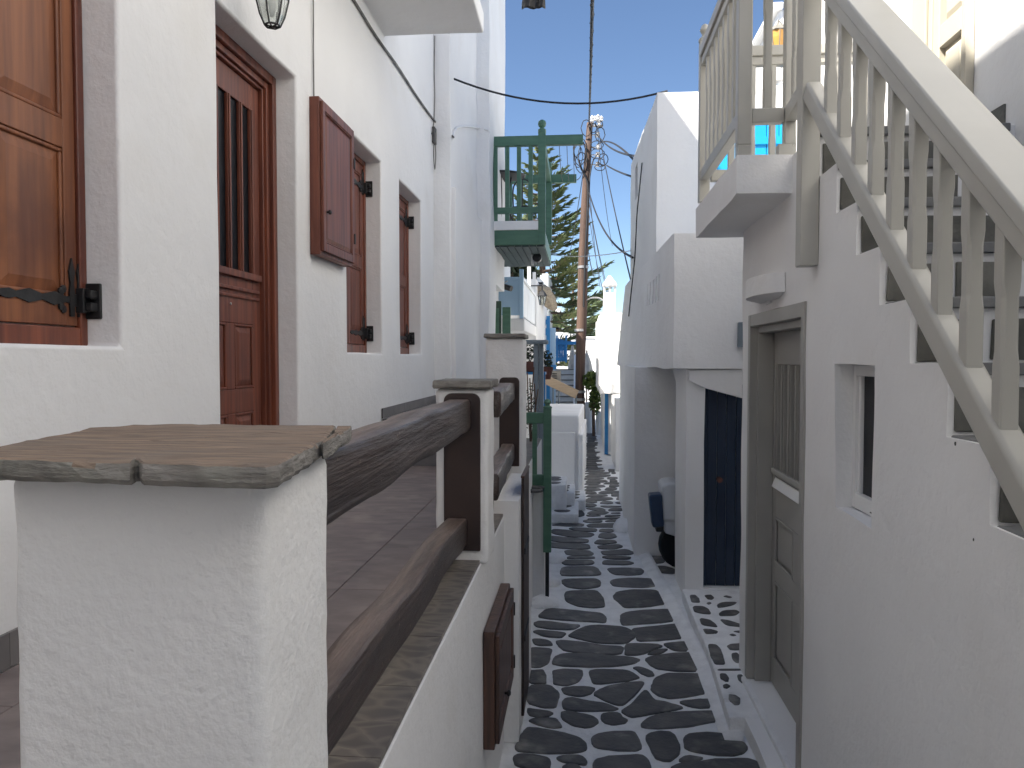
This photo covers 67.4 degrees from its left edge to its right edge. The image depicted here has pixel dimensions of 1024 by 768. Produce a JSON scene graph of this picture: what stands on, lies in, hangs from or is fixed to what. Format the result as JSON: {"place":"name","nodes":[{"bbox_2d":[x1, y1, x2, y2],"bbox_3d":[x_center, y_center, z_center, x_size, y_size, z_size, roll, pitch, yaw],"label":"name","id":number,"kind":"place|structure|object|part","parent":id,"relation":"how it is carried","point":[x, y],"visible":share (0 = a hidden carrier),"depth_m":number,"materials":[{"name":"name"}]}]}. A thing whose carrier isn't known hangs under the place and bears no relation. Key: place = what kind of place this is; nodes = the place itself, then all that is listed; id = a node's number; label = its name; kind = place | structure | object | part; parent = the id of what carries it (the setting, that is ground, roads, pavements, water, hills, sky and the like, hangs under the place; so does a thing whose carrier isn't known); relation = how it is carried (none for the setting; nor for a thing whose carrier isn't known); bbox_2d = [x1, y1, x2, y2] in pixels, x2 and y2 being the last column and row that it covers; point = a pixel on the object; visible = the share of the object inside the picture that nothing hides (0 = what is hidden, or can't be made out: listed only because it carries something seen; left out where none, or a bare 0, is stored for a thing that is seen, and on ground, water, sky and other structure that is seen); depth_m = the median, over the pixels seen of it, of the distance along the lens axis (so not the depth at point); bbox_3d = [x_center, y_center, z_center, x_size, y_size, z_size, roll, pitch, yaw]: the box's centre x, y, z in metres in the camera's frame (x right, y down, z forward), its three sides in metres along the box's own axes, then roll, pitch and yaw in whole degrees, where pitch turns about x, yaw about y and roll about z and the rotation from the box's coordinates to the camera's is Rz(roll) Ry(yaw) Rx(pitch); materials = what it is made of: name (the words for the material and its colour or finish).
{"place":"outdoors","nodes":[
{"label":"outdoors","id":0,"kind":"place"},
{"bbox_2d":[551,370,560,403],"bbox_3d":[1.015,0.499,17.753,0.223,1.619,0.308,0,2,5],"label":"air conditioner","id":1,"kind":"object","parent":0,"point":[556,374],"visible":0.37,"depth_m":17.59,"materials":[{"name":"metal"}]},
{"bbox_2d":[528,404,586,489],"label":"garden wall","id":2,"kind":"structure","parent":0,"point":[569,422],"depth_m":10.98,"materials":[{"name":"paint"}]},
{"bbox_2d":[584,337,600,413],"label":"garden wall","id":3,"kind":"structure","parent":0,"point":[591,345],"depth_m":25.85,"materials":[{"name":"white paint"}]},
{"bbox_2d":[500,416,759,767],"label":"alley","id":4,"kind":"structure","parent":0,"point":[614,680],"depth_m":4.70,"materials":[{"name":"stone"}]},
{"bbox_2d":[0,0,483,673],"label":"house","id":5,"kind":"structure","parent":4,"relation":"on","point":[160,262],"depth_m":2.88,"materials":[{"name":"paint"}]},
{"bbox_2d":[0,0,87,345],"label":"window frame","id":6,"kind":"structure","parent":5,"relation":"in","point":[17,334],"depth_m":2.33,"materials":[{"name":"brown wood"}]},
{"bbox_2d":[216,57,261,424],"bbox_3d":[-1.260,-0.390,3.438,0.041,2.041,0.647,0,2,5],"label":"door","id":7,"kind":"structure","parent":5,"relation":"in","point":[240,279],"depth_m":3.52,"materials":[{"name":"red wood"}]},
{"bbox_2d":[256,0,289,29],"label":"wall lantern","id":8,"kind":"object","parent":5,"relation":"attached to","point":[272,13],"depth_m":3.08,"materials":[{"name":"clear glass"}]},
{"bbox_2d":[313,0,314,95],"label":"wall wire","id":9,"kind":"object","parent":5,"relation":"attached to","point":[313,50],"depth_m":4.02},
{"bbox_2d":[309,96,355,266],"bbox_3d":[-0.979,-1.093,4.266,0.097,0.816,0.561,0,2,5],"label":"meter cupboard","id":10,"kind":"object","parent":5,"relation":"attached to","point":[332,168],"visible":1,"depth_m":4.13,"materials":[{"name":"red wood"}]},
{"bbox_3d":[-0.953,-1.093,4.269,0.046,0.776,0.551,0,2,5],"label":"cupboard door","id":11,"kind":"part","parent":10,"relation":"part of","materials":[{"name":"red wood"}]},
{"bbox_2d":[347,153,366,352],"bbox_3d":[-1.083,-0.881,5.052,0.024,1.348,0.819,0,2,5],"label":"window frame","id":12,"kind":"structure","parent":5,"relation":"in","point":[352,348],"depth_m":5.42,"materials":[{"name":"brown wood"}]},
{"bbox_2d":[352,0,454,137],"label":"wall cable","id":13,"kind":"object","parent":5,"relation":"attached to","point":[386,51],"depth_m":5.62,"materials":[{"name":"grey rubber"}]},
{"bbox_2d":[399,194,408,353],"bbox_3d":[-0.962,-0.926,6.405,0.024,1.348,0.815,0,2,5],"label":"window frame","id":14,"kind":"structure","parent":5,"relation":"in","point":[402,350],"depth_m":6.78,"materials":[{"name":"brown wood"}]},
{"bbox_2d":[431,36,434,134],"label":"wall wire","id":15,"kind":"object","parent":5,"relation":"attached to","point":[434,83],"depth_m":7.30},
{"bbox_2d":[432,126,436,169],"bbox_3d":[-0.738,-2.234,7.288,0.028,0.395,0.121,0,2,5],"label":"junction box","id":16,"kind":"object","parent":5,"relation":"attached to","point":[434,137],"visible":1,"depth_m":7.26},
{"bbox_2d":[0,395,541,767],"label":"terrace","id":17,"kind":"structure","parent":4,"relation":"on","point":[422,706],"depth_m":2.53,"materials":[{"name":"paint"}]},
{"bbox_2d":[0,424,351,767],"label":"terrace pillar","id":18,"kind":"structure","parent":17,"relation":"on","point":[172,593],"depth_m":0.91,"materials":[{"name":"paint"}]},
{"bbox_2d":[432,378,498,563],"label":"terrace pillar","id":19,"kind":"structure","parent":17,"relation":"on","point":[465,474],"depth_m":2.88,"materials":[{"name":"paint"}]},
{"bbox_2d":[326,518,466,754],"bbox_3d":[-0.275,0.559,2.015,0.087,0.157,1.758,0,2,4],"label":"hewn rail","id":20,"kind":"object","parent":19,"relation":"attached to","point":[364,648],"visible":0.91,"depth_m":1.66,"materials":[{"name":"brown wood"}]},
{"bbox_2d":[324,399,470,524],"bbox_3d":[-0.266,0.142,2.000,0.096,0.129,1.756,0,2,4],"label":"hewn rail","id":21,"kind":"object","parent":19,"relation":"attached to","point":[366,462],"visible":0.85,"depth_m":1.58,"materials":[{"name":"wood"}]},
{"bbox_2d":[494,444,513,500],"bbox_3d":[-0.059,0.417,3.900,0.086,0.158,1.590,0,2,3],"label":"hewn rail","id":22,"kind":"object","parent":19,"relation":"attached to","point":[503,458],"visible":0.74,"depth_m":3.65,"materials":[{"name":"wood"}]},
{"bbox_2d":[483,583,514,749],"bbox_3d":[-0.038,1.169,3.270,0.087,0.460,0.653,0,2,5],"label":"wall hatch","id":23,"kind":"object","parent":17,"relation":"attached to","point":[498,656],"depth_m":2.99,"materials":[{"name":"brown wood"}]},
{"bbox_2d":[495,588,514,743],"bbox_3d":[-0.018,1.169,3.273,0.046,0.420,0.643,0,2,5],"label":"cupboard door","id":24,"kind":"structure","parent":23,"relation":"in","point":[504,638],"depth_m":3.16,"materials":[{"name":"brown wood"}]},
{"bbox_2d":[483,333,527,482],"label":"terrace pillar","id":25,"kind":"structure","parent":17,"relation":"on","point":[506,357],"depth_m":4.68,"materials":[{"name":"paint"}]},
{"bbox_2d":[493,383,514,417],"bbox_3d":[-0.054,0.063,3.887,0.088,0.127,1.588,0,2,2],"label":"hewn rail","id":26,"kind":"object","parent":25,"relation":"attached to","point":[504,395],"visible":0.66,"depth_m":3.33,"materials":[{"name":"wood"}]},
{"bbox_2d":[521,465,529,715],"bbox_3d":[0.073,1.076,4.101,0.022,1.235,0.394,0,2,5],"label":"post","id":27,"kind":"object","parent":17,"relation":"attached to","point":[524,582],"visible":1,"depth_m":3.96,"materials":[{"name":"wood"}]},
{"bbox_2d":[526,367,538,441],"bbox_3d":[0.163,0.206,7.028,0.141,0.721,0.133,2,3,40],"label":"climbing plant","id":28,"kind":"object","parent":17,"relation":"on","point":[531,407],"visible":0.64,"depth_m":7.02,"materials":[{"name":"green plant"}]},
{"bbox_2d":[433,0,504,394],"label":"house","id":29,"kind":"structure","parent":4,"relation":"on","point":[469,277],"depth_m":8.29,"materials":[{"name":"paint"}]},
{"bbox_2d":[493,120,582,266],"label":"balcony","id":30,"kind":"structure","parent":29,"relation":"attached to","point":[519,242],"depth_m":9.59,"materials":[{"name":"paint"}]},
{"bbox_2d":[500,170,525,220],"bbox_3d":[-0.127,-2.469,10.578,0.630,0.808,0.630,0,2,5],"label":"cafe table","id":31,"kind":"object","parent":30,"relation":"on","point":[512,175],"visible":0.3,"depth_m":10.53,"materials":[{"name":"metal"}]},
{"bbox_2d":[510,178,527,220],"bbox_3d":[0.137,-2.552,11.108,0.401,0.933,0.410,0,2,5],"label":"garden chair","id":32,"kind":"object","parent":30,"relation":"on","point":[513,195],"visible":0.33,"depth_m":11.27,"materials":[{"name":"metal"}]},
{"bbox_2d":[531,254,541,264],"bbox_3d":[0.331,-1.685,10.372,0.145,0.161,0.140,0,2,5],"label":"floodlight","id":33,"kind":"object","parent":30,"relation":"attached to","point":[536,258],"visible":0.98,"depth_m":10.31,"materials":[{"name":"black plastic"}]},
{"bbox_2d":[553,250,631,256],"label":"overhead wire","id":34,"kind":"object","parent":30,"relation":"attached to","point":[593,255],"visible":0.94,"depth_m":10.35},
{"bbox_2d":[454,78,667,104],"bbox_3d":[0.391,-2.893,7.482,2.227,0.350,0.019,0,2,4],"label":"overhead wire","id":35,"kind":"object","parent":29,"relation":"attached to","point":[553,102],"visible":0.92,"depth_m":7.48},
{"bbox_2d":[496,267,546,437],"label":"house","id":36,"kind":"structure","parent":4,"relation":"on","point":[528,312],"depth_m":13.34,"materials":[{"name":"white paint"}]},
{"bbox_2d":[496,301,510,333],"bbox_3d":[-0.147,-0.424,10.966,0.280,1.518,0.089,1,2,28],"label":"door leaf","id":37,"kind":"object","parent":36,"relation":"attached to","point":[503,319],"visible":0.23,"depth_m":10.89,"materials":[{"name":"green paint"}]},
{"bbox_2d":[505,281,512,290],"bbox_3d":[-0.161,-1.413,11.134,0.376,0.160,0.102,1,2,27],"label":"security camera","id":38,"kind":"object","parent":36,"relation":"attached to","point":[508,287],"visible":0.44,"depth_m":11.04,"materials":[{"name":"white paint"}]},
{"bbox_2d":[531,285,546,304],"bbox_3d":[0.474,-1.555,13.439,0.290,0.353,0.156,0,2,5],"label":"street lantern","id":39,"kind":"object","parent":36,"relation":"attached to","point":[542,295],"visible":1,"depth_m":13.40,"materials":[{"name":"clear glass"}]},
{"bbox_2d":[537,284,557,309],"bbox_3d":[0.759,-1.904,16.691,0.336,0.448,2.534,0,2,10],"label":"reed awning","id":40,"kind":"object","parent":36,"relation":"attached to","point":[551,303],"visible":0.67,"depth_m":16.51,"materials":[{"name":"beige wicker"}]},
{"bbox_2d":[544,349,552,378],"bbox_3d":[0.080,-0.243,9.230,0.835,0.372,0.194,0,2,5],"label":"potted plant","id":41,"kind":"object","parent":36,"relation":"attached to","point":[548,369],"visible":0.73,"depth_m":9.15,"materials":[{"name":"green plant"}]},
{"bbox_2d":[545,316,556,403],"bbox_3d":[0.866,-0.513,19.181,0.480,2.348,0.425,0,2,5],"label":"blue porch","id":42,"kind":"object","parent":36,"relation":"attached to","point":[551,339],"visible":0.41,"depth_m":19.05,"materials":[{"name":"paint"}]},
{"bbox_2d":[526,372,545,405],"bbox_3d":[0.180,0.738,8.653,0.400,1.749,0.250,0,2,5],"label":"plant shelf","id":43,"kind":"object","parent":4,"relation":"on","point":[530,373],"visible":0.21,"depth_m":8.66,"materials":[{"name":"blue paint"}]},
{"bbox_2d":[526,344,533,371],"bbox_3d":[0.199,-0.300,8.621,0.292,0.323,0.239,0,2,5],"label":"potted plant","id":44,"kind":"object","parent":43,"relation":"on","point":[530,365],"visible":0.35,"depth_m":8.53,"materials":[{"name":"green plant"}]},
{"bbox_2d":[526,340,547,473],"bbox_3d":[0.229,0.589,7.996,0.290,2.090,0.180,0,2,5],"label":"trellis frame","id":45,"kind":"object","parent":4,"relation":"on","point":[539,364],"visible":0.45,"depth_m":7.93,"materials":[{"name":"grey paint"}]},
{"bbox_2d":[531,485,544,596],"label":"wall pier","id":46,"kind":"structure","parent":4,"relation":"on","point":[538,565],"depth_m":6.00,"materials":[{"name":"paint"}]},
{"bbox_2d":[526,399,551,595],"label":"garden gate","id":47,"kind":"structure","parent":46,"relation":"attached to","point":[544,418],"depth_m":5.92,"materials":[{"name":"green paint"}]},
{"bbox_2d":[532,593,558,608],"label":"kerb","id":48,"kind":"structure","parent":4,"relation":"on","point":[539,601],"depth_m":5.87,"materials":[{"name":"white paint"}]},
{"bbox_2d":[549,576,560,586],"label":"kerb","id":49,"kind":"structure","parent":4,"relation":"on","point":[554,582],"depth_m":6.42,"materials":[{"name":"white paint"}]},
{"bbox_2d":[549,555,566,563],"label":"kerb","id":50,"kind":"structure","parent":4,"relation":"on","point":[555,559],"depth_m":7.16,"materials":[{"name":"white paint"}]},
{"bbox_2d":[545,377,578,403],"bbox_3d":[1.029,0.569,16.532,0.815,1.560,0.140,0,2,5],"label":"slanted board","id":51,"kind":"object","parent":4,"relation":"on","point":[562,387],"visible":0.45,"depth_m":16.45,"materials":[{"name":"brown wood"}]},
{"bbox_2d":[556,355,575,403],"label":"steps","id":52,"kind":"structure","parent":4,"relation":"on","point":[568,377],"depth_m":21.55,"materials":[{"name":"stone"}]},
{"bbox_2d":[556,335,575,362],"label":"blue gate","id":53,"kind":"structure","parent":52,"relation":"on","point":[561,349],"depth_m":20.89,"materials":[{"name":"paint"}]},
{"bbox_2d":[568,345,574,368],"bbox_3d":[1.765,-0.037,22.443,0.268,2.378,0.232,0,2,5],"label":"parasol","id":54,"kind":"object","parent":52,"relation":"on","point":[571,359],"visible":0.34,"depth_m":22.36,"materials":[{"name":"fabric"}]},
{"bbox_2d":[551,476,585,522],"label":"stone steps","id":55,"kind":"structure","parent":4,"relation":"on","point":[568,502],"depth_m":9.01,"materials":[{"name":"white paint"}]},
{"bbox_2d":[585,402,591,432],"bbox_3d":[1.958,0.859,19.543,0.299,0.780,0.299,0,2,5],"label":"planter","id":56,"kind":"object","parent":4,"relation":"on","point":[588,413],"visible":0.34,"depth_m":19.42,"materials":[{"name":"white paint"}]},
{"bbox_2d":[585,350,592,401],"bbox_3d":[2.133,0.103,21.913,0.415,2.135,0.359,0,2,5],"label":"parasol","id":57,"kind":"object","parent":4,"relation":"on","point":[588,365],"visible":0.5,"depth_m":21.82,"materials":[{"name":"fabric"}]},
{"bbox_2d":[573,114,608,418],"bbox_3d":[1.917,-2.510,18.828,0.864,8.163,0.426,0,2,5],"label":"utility pole","id":58,"kind":"object","parent":4,"relation":"on","point":[582,291],"visible":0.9,"depth_m":18.72,"materials":[{"name":"brown wood"}]},
{"bbox_2d":[569,174,582,255],"bbox_3d":[1.764,-4.610,21.286,0.019,1.468,5.023,0,2,0],"label":"overhead wire","id":59,"kind":"object","parent":58,"relation":"attached to","point":[577,211],"visible":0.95,"depth_m":20.69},
{"bbox_2d":[588,0,593,122],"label":"overhead wire","id":60,"kind":"object","parent":58,"relation":"attached to","point":[591,35],"visible":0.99,"depth_m":6.39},
{"bbox_2d":[590,199,599,284],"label":"overhead wire","id":61,"kind":"object","parent":58,"relation":"attached to","point":[594,242],"visible":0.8,"depth_m":21.28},
{"bbox_2d":[588,208,603,293],"bbox_3d":[1.804,-3.015,16.665,0.013,2.600,4.316,0,2,1],"label":"overhead wire","id":62,"kind":"object","parent":58,"relation":"attached to","point":[594,250],"visible":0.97,"depth_m":16.83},
{"bbox_2d":[589,205,606,290],"bbox_3d":[2.641,-3.429,22.250,0.015,2.643,7.070,0,2,13],"label":"overhead wire","id":63,"kind":"object","parent":58,"relation":"attached to","point":[597,249],"visible":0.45,"depth_m":21.05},
{"bbox_2d":[589,202,608,292],"bbox_3d":[1.956,-2.732,16.585,0.015,3.408,4.494,0,2,-2],"label":"overhead wire","id":64,"kind":"object","parent":58,"relation":"attached to","point":[597,244],"visible":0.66,"depth_m":17.38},
{"bbox_2d":[597,129,612,245],"bbox_3d":[2.582,-5.271,21.189,0.015,2.195,5.039,0,2,12],"label":"overhead wire","id":65,"kind":"object","parent":58,"relation":"attached to","point":[603,187],"visible":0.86,"depth_m":20.55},
{"bbox_2d":[589,192,633,258],"bbox_3d":[1.670,-3.118,14.032,0.030,2.883,9.580,0,2,2],"label":"overhead wire","id":66,"kind":"object","parent":58,"relation":"attached to","point":[619,249],"visible":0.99,"depth_m":12.83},
{"bbox_2d":[598,128,630,279],"bbox_3d":[1.790,-3.747,14.131,0.019,4.677,9.308,0,2,4],"label":"overhead wire","id":67,"kind":"object","parent":58,"relation":"attached to","point":[615,212],"visible":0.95,"depth_m":12.35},
{"bbox_2d":[597,134,633,156],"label":"overhead wire","id":68,"kind":"object","parent":58,"relation":"attached to","point":[626,154],"visible":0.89,"depth_m":12.72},
{"bbox_2d":[598,141,632,159],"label":"overhead wire","id":69,"kind":"object","parent":58,"relation":"attached to","point":[621,148],"visible":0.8,"depth_m":12.47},
{"bbox_2d":[606,165,630,176],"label":"overhead wire","id":70,"kind":"object","parent":58,"relation":"attached to","point":[625,174],"visible":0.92,"depth_m":13.37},
{"bbox_2d":[582,370,600,435],"bbox_3d":[1.955,0.466,18.745,0.526,1.621,0.520,0,2,5],"label":"bush","id":71,"kind":"object","parent":4,"relation":"on","point":[589,384],"visible":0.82,"depth_m":18.66,"materials":[{"name":"green plant"}]},
{"bbox_2d":[596,411,600,434],"bbox_3d":[2.174,0.973,19.125,0.207,0.580,0.207,0,2,5],"label":"planter","id":72,"kind":"object","parent":4,"relation":"on","point":[598,424],"visible":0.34,"depth_m":19.04,"materials":[{"name":"white paint"}]},
{"bbox_2d":[596,276,621,470],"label":"house","id":73,"kind":"structure","parent":4,"relation":"on","point":[608,324],"depth_m":14.48,"materials":[{"name":"white paint"}]},
{"bbox_2d":[604,393,607,453],"bbox_3d":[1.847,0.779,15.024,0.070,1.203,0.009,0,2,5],"label":"door","id":74,"kind":"structure","parent":73,"relation":"in","point":[606,394],"depth_m":15.02,"materials":[{"name":"blue paint"}]},
{"bbox_2d":[613,518,627,533],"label":"kerb","id":75,"kind":"structure","parent":4,"relation":"on","point":[620,526],"depth_m":8.40,"materials":[{"name":"white paint"}]},
{"bbox_2d":[648,477,675,566],"bbox_3d":[1.919,1.111,6.876,1.403,1.094,0.693,0,2,5],"label":"scooter","id":76,"kind":"object","parent":4,"relation":"on","point":[662,507],"visible":0.27,"depth_m":6.76,"materials":[{"name":"plastic"}]},
{"bbox_2d":[627,533,746,743],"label":"kerb","id":77,"kind":"structure","parent":4,"relation":"on","point":[680,621],"depth_m":5.04,"materials":[{"name":"white paint"}]},
{"bbox_2d":[617,89,782,591],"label":"house","id":78,"kind":"structure","parent":4,"relation":"on","point":[679,361],"depth_m":6.33,"materials":[{"name":"paint"}]},
{"bbox_2d":[628,163,642,315],"bbox_3d":[1.391,-1.625,8.661,0.153,1.722,0.014,0,2,5],"label":"wall cable","id":79,"kind":"object","parent":78,"relation":"attached to","point":[635,239],"depth_m":8.66,"materials":[{"name":"black rubber"}]},
{"bbox_2d":[737,322,741,346],"bbox_3d":[1.775,-0.374,5.829,0.120,0.190,0.048,0,2,5],"label":"switch box","id":80,"kind":"object","parent":78,"relation":"attached to","point":[739,334],"visible":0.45,"depth_m":5.81,"materials":[{"name":"blue paint"}]},
{"bbox_2d":[717,124,781,169],"bbox_3d":[2.291,-1.893,7.281,0.682,1.340,0.041,0,2,5],"label":"shutter door","id":81,"kind":"structure","parent":78,"relation":"attached to","point":[761,138],"depth_m":7.25,"materials":[{"name":"paint"}]},
{"bbox_2d":[682,589,759,735],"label":"patio","id":82,"kind":"structure","parent":4,"relation":"on","point":[714,617],"depth_m":4.91,"materials":[{"name":"stone"}]},
{"bbox_2d":[696,0,1023,767],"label":"house","id":83,"kind":"structure","parent":4,"relation":"on","point":[882,582],"depth_m":2.74,"materials":[{"name":"paint"}]},
{"bbox_2d":[746,272,784,303],"bbox_3d":[1.225,-0.460,3.802,0.101,0.124,0.586,0,2,5],"label":"wall light","id":84,"kind":"object","parent":83,"relation":"attached to","point":[766,288],"visible":1,"depth_m":3.62,"materials":[{"name":"paint"}]},
{"bbox_2d":[772,19,782,44],"bbox_3d":[2.101,-2.671,5.900,0.247,0.260,0.126,0,2,5],"label":"wall lantern","id":85,"kind":"object","parent":83,"relation":"attached to","point":[777,34],"depth_m":5.87,"materials":[{"name":"glass"}]},
{"bbox_2d":[770,330,800,721],"bbox_3d":[1.385,0.694,3.739,0.057,1.913,1.035,0,2,5],"label":"door","id":86,"kind":"structure","parent":83,"relation":"in","point":[787,345],"depth_m":3.94,"materials":[{"name":"grey paint"}]},
{"bbox_2d":[698,0,1023,530],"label":"stair railing","id":87,"kind":"object","parent":83,"relation":"attached to","point":[978,147],"visible":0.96,"depth_m":2.15,"materials":[{"name":"grey paint"}]},
{"bbox_2d":[852,365,875,516],"bbox_3d":[1.250,0.195,2.629,0.043,0.519,0.365,0,2,5],"label":"window frame","id":88,"kind":"structure","parent":83,"relation":"in","point":[864,375],"depth_m":2.75,"materials":[{"name":"white paint"}]},
{"bbox_2d":[933,0,974,92],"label":"door","id":89,"kind":"structure","parent":83,"relation":"in","point":[953,20],"depth_m":3.38,"materials":[{"name":"beige paint"}]},
{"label":"overhead wire","id":90,"kind":"object","parent":83,"relation":"attached to","visible":0},
{"bbox_2d":[522,0,544,9],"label":"hanging cloth","id":91,"kind":"object","parent":90,"relation":"hanging from","point":[534,4],"visible":1,"depth_m":4.92,"materials":[{"name":"black fabric"}]},
{"bbox_2d":[505,0,783,328],"label":"sky","id":92,"kind":"structure","parent":0,"point":[641,47],"materials":[{"name":"blue"}]},
{"bbox_2d":[753,2,783,89],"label":"house","id":93,"kind":"structure","parent":0,"point":[778,11],"depth_m":10.62,"materials":[{"name":"white paint"}]},
{"label":"ground","id":94,"kind":"structure","parent":0,"visible":0},
{"bbox_2d":[510,266,542,279],"bbox_3d":[-0.063,-1.470,26.044,2.247,6.012,2.056,0,2,5],"label":"tree","id":95,"kind":"object","parent":94,"relation":"on","point":[514,271],"visible":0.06,"depth_m":25.91,"materials":[{"name":"green plant"}]},
{"bbox_2d":[537,274,551,327],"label":"house","id":96,"kind":"structure","parent":94,"relation":"on","point":[543,279],"depth_m":31.89,"materials":[{"name":"paint"}]},
{"bbox_2d":[513,147,613,366],"bbox_3d":[1.411,-4.622,33.727,6.845,11.793,7.902,1,2,17],"label":"pine tree","id":97,"kind":"object","parent":94,"relation":"on","point":[561,269],"visible":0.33,"depth_m":33.17,"materials":[{"name":"green plant"}]},
{"bbox_2d":[556,333,575,368],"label":"house","id":98,"kind":"structure","parent":94,"relation":"on","point":[568,351],"depth_m":39.87,"materials":[{"name":"paint"}]},
{"bbox_2d":[549,261,602,336],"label":"pine tree","id":99,"kind":"object","parent":94,"relation":"on","point":[567,325],"visible":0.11,"depth_m":41.17,"materials":[{"name":"green plant"}]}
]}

